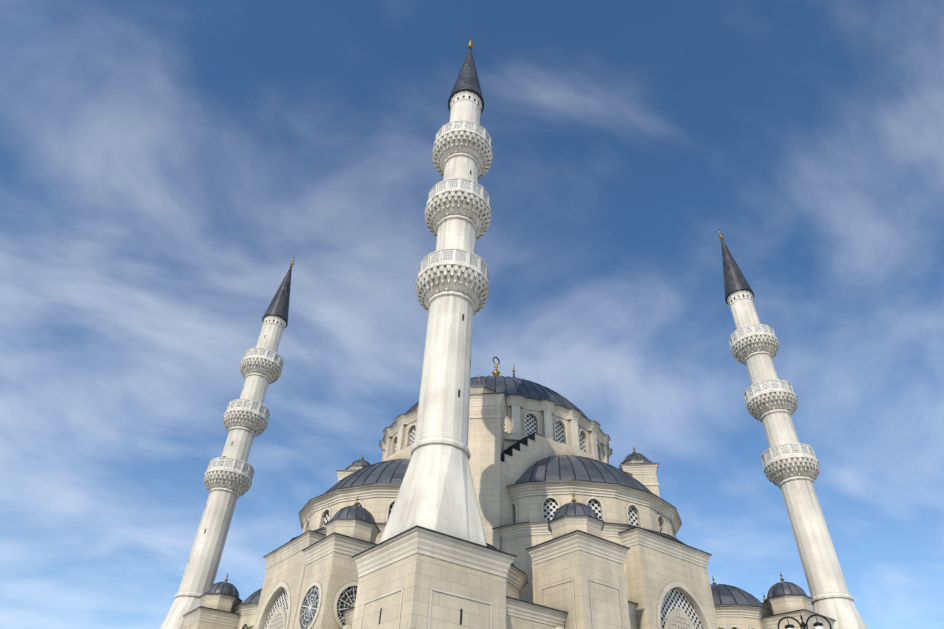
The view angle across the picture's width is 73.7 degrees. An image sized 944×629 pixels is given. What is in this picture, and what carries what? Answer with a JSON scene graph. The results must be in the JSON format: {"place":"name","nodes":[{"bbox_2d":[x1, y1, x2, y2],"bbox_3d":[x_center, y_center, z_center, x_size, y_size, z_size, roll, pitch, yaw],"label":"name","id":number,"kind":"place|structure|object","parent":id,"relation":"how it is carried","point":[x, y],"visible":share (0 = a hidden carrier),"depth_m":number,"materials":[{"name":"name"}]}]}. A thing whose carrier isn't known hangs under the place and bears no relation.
{"place":"outdoors","nodes":[
{"label":"outdoors","id":0,"kind":"place"},
{"bbox_2d":[0,0,943,628],"label":"sky","id":1,"kind":"structure","parent":0,"point":[166,165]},
{"bbox_2d":[183,357,835,628],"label":"mosque","id":2,"kind":"structure","parent":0,"point":[578,525],"depth_m":49.85,"materials":[{"name":"beige stone"}]},
{"bbox_3d":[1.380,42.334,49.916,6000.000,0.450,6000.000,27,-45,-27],"label":"ground","id":3,"kind":"structure","parent":0,"visible":0},
{"bbox_2d":[160,256,294,628],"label":"minaret","id":4,"kind":"object","parent":3,"relation":"on","point":[228,477],"visible":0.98,"depth_m":73.30,"materials":[{"name":"beige stone"}]},
{"bbox_2d":[351,38,516,628],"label":"minaret","id":5,"kind":"object","parent":3,"relation":"on","point":[431,560],"visible":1,"depth_m":35.90,"materials":[{"name":"beige stone"}]},
{"bbox_2d":[718,229,867,628],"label":"minaret","id":6,"kind":"object","parent":3,"relation":"on","point":[791,468],"visible":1,"depth_m":65.19,"materials":[{"name":"beige stone"}]},
{"bbox_2d":[777,613,831,628],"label":"street lamp","id":7,"kind":"object","parent":3,"relation":"on","point":[818,625],"visible":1,"depth_m":24.37,"materials":[{"name":"black metal"}]}
]}

